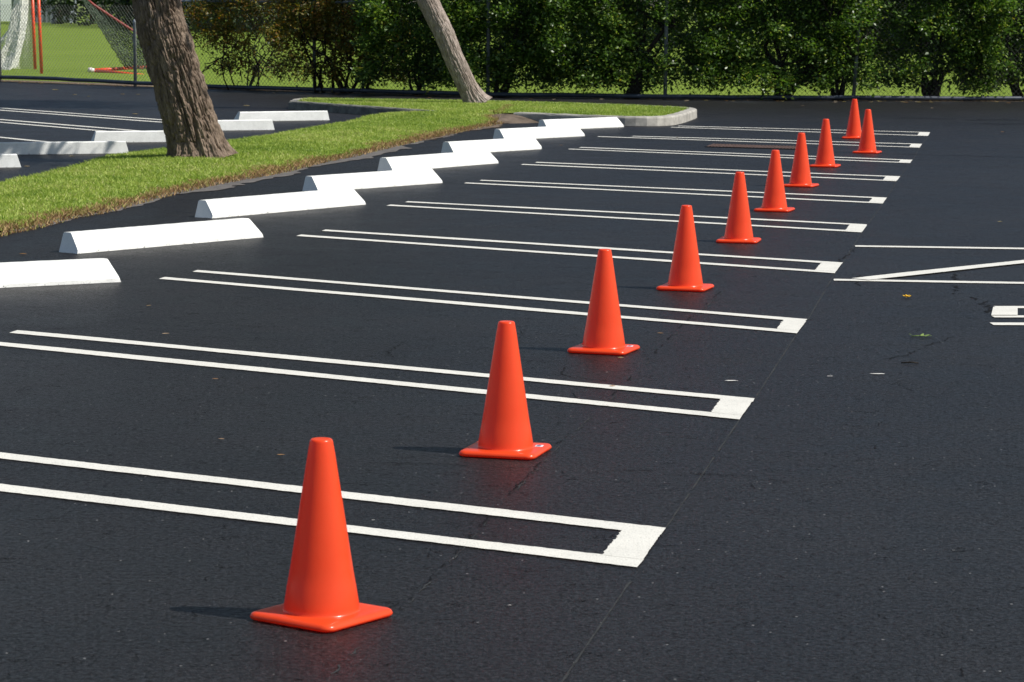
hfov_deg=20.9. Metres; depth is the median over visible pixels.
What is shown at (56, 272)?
wheel stop
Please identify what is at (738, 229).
traffic cone
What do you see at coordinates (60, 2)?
field edge tree
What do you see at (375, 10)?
hedge shrub
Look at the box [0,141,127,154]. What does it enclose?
wheel stop
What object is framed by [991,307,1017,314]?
painted block
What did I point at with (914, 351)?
asphalt crack
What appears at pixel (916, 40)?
field edge tree
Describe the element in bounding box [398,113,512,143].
soil margin
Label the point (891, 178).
stall marking
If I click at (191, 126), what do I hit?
leaning tree
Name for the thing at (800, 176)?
traffic cone
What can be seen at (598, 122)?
wheel stop
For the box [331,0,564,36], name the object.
field edge tree
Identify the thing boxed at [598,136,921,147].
stall marking
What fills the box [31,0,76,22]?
building
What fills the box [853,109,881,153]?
traffic cone
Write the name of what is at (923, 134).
stall marking
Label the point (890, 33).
field edge tree
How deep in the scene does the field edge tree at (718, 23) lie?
104.06 m
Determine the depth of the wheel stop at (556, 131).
31.89 m
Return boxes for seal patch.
[979,123,1023,123]
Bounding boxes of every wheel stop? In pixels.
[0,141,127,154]
[0,154,20,167]
[0,258,120,287]
[59,218,262,253]
[91,130,165,141]
[195,188,365,217]
[218,120,274,129]
[234,111,328,120]
[302,168,442,190]
[377,150,497,170]
[441,137,541,152]
[493,125,584,138]
[538,117,623,128]
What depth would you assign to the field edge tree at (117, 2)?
158.04 m
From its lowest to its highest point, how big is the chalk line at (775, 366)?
0.001 m
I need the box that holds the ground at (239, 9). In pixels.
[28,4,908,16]
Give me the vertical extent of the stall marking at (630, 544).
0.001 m
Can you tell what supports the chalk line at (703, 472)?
on the asphalt
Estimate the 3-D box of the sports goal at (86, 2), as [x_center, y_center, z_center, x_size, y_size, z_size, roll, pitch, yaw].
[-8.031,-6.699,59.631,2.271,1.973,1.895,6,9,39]
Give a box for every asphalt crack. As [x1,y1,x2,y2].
[370,462,788,481]
[884,336,953,358]
[950,270,991,311]
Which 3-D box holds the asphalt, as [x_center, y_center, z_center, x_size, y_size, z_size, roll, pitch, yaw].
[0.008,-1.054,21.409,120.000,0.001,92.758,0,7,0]
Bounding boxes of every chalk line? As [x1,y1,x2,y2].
[561,581,631,681]
[665,420,739,528]
[754,334,796,398]
[808,275,833,318]
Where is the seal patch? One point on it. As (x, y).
(1001, 123)
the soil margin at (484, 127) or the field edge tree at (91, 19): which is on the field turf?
the field edge tree at (91, 19)
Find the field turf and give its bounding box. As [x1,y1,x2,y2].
[1,13,1023,95]
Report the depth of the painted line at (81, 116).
36.83 m
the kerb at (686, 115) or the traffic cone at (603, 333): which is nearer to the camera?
the traffic cone at (603, 333)
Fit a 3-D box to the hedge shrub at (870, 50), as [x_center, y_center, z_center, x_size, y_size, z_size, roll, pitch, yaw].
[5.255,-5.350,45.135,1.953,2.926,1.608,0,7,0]
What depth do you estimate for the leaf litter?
45.54 m
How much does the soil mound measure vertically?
0.110 m
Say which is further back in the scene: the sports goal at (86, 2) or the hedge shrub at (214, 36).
the sports goal at (86, 2)
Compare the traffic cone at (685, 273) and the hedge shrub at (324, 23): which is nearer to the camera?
the traffic cone at (685, 273)
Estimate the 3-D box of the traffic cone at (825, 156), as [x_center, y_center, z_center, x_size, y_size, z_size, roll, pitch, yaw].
[3.016,-1.908,26.676,0.273,0.457,0.273,2,7,16]
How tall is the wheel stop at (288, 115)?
0.123 m
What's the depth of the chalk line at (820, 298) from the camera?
14.68 m
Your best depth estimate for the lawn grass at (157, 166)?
27.28 m
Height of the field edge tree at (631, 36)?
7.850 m
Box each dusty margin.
[0,130,469,232]
[162,144,411,194]
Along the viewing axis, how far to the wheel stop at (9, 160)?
25.61 m
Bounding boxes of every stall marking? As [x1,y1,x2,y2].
[0,330,753,418]
[0,452,664,566]
[159,270,806,332]
[297,229,842,272]
[387,201,866,231]
[466,180,885,202]
[521,162,899,180]
[576,147,911,162]
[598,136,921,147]
[675,126,929,135]
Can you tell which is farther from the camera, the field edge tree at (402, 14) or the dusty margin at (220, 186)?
the field edge tree at (402, 14)
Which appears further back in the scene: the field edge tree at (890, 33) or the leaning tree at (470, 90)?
the field edge tree at (890, 33)
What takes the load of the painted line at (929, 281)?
on the asphalt
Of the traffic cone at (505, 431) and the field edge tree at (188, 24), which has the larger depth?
the field edge tree at (188, 24)
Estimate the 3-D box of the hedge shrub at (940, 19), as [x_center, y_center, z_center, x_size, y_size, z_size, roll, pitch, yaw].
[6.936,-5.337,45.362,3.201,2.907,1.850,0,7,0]
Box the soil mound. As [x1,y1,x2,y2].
[491,114,538,123]
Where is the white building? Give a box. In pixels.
[0,0,11,20]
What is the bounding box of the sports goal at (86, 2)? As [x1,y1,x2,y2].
[82,0,145,73]
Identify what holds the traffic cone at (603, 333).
on the asphalt
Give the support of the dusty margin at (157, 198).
on the asphalt
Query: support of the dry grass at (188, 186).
on the grass island
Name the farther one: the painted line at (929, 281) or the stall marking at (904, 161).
the stall marking at (904, 161)
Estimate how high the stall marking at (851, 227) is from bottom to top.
0.001 m
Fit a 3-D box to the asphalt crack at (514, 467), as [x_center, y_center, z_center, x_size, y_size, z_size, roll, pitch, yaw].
[0.220,0.429,9.253,1.431,0.001,0.102,2,7,13]
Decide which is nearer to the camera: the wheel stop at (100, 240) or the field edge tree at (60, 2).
the wheel stop at (100, 240)
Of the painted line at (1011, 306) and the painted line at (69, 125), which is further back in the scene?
the painted line at (69, 125)
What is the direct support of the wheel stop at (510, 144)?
on the asphalt
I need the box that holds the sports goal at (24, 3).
[1,0,42,73]
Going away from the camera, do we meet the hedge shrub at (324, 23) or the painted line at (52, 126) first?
the painted line at (52, 126)
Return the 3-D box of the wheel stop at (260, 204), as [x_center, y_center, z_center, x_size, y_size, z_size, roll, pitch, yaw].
[-1.698,-1.028,20.574,0.167,0.123,1.790,5,8,34]
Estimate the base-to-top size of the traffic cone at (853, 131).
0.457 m
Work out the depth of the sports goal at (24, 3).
61.09 m
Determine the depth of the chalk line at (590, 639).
6.83 m
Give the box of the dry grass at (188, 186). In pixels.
[0,104,515,236]
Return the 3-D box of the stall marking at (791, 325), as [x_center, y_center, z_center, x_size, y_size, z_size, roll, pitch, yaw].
[-0.226,-0.225,14.563,4.251,0.001,0.557,5,8,35]
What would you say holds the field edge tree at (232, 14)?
on the field turf
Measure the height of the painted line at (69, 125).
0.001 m
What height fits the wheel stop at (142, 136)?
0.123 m
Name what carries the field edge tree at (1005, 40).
on the field turf
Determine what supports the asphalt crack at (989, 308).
on the asphalt
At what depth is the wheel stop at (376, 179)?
23.21 m
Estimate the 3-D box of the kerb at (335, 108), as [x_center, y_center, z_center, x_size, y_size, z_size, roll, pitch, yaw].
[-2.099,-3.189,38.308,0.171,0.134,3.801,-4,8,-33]
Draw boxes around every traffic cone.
[250,437,392,631]
[459,320,551,459]
[567,249,639,354]
[656,205,713,291]
[716,172,760,242]
[754,150,794,211]
[784,133,818,186]
[809,119,840,166]
[842,99,860,138]
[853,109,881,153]
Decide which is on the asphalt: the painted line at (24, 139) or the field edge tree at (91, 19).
the painted line at (24, 139)
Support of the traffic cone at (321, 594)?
on the asphalt
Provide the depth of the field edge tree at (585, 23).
117.56 m
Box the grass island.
[1,104,500,230]
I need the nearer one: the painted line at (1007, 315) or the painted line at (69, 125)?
the painted line at (1007, 315)
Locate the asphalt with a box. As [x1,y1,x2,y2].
[0,81,1023,681]
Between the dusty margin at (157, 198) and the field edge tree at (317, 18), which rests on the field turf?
the field edge tree at (317, 18)
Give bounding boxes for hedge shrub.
[182,0,309,89]
[252,0,414,92]
[337,0,491,94]
[427,0,571,96]
[515,0,747,98]
[683,0,875,99]
[778,0,895,100]
[848,0,1023,100]
[912,0,1023,100]
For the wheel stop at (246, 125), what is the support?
on the asphalt
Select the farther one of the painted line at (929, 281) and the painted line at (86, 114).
the painted line at (86, 114)
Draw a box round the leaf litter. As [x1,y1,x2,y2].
[6,81,1018,100]
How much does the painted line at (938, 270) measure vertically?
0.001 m
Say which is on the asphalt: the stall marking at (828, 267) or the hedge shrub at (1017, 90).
the stall marking at (828, 267)
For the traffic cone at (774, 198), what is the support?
on the asphalt
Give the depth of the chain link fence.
45.39 m
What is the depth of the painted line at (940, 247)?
17.86 m
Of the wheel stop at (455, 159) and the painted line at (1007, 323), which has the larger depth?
the wheel stop at (455, 159)
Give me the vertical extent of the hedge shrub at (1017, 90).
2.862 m
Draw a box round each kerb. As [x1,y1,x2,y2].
[288,98,696,125]
[289,101,436,114]
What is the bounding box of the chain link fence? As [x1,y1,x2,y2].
[0,0,1023,100]
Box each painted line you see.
[0,119,138,130]
[0,137,48,141]
[1,110,157,121]
[1,122,102,130]
[4,108,161,119]
[834,279,1023,283]
[855,245,1023,248]
[855,260,1023,279]
[990,322,1023,324]
[991,315,1023,316]
[995,306,1023,307]
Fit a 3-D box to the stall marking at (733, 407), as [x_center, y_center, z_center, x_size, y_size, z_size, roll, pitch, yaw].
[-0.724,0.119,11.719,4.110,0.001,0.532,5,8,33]
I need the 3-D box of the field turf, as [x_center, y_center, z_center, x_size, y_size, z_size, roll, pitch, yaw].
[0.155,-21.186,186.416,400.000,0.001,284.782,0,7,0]
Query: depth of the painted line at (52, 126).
33.86 m
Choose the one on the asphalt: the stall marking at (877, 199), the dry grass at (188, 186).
the stall marking at (877, 199)
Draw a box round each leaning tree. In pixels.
[132,0,237,157]
[416,0,491,102]
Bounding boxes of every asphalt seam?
[331,290,724,673]
[399,291,720,608]
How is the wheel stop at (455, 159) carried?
on the asphalt
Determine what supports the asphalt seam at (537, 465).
on the asphalt
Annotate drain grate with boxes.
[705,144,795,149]
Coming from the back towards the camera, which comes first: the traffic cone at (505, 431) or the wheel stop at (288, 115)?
the wheel stop at (288, 115)
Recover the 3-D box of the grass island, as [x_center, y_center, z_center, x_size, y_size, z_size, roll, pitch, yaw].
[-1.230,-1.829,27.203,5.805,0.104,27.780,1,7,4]
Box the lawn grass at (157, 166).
[0,97,688,224]
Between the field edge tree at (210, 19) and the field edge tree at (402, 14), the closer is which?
the field edge tree at (402, 14)
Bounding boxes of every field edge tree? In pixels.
[30,0,122,23]
[74,0,131,25]
[95,0,223,27]
[182,2,268,27]
[182,2,270,29]
[187,3,364,31]
[257,0,416,32]
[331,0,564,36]
[469,2,662,39]
[506,1,754,41]
[648,4,807,45]
[724,1,923,43]
[872,0,986,49]
[926,0,1023,52]

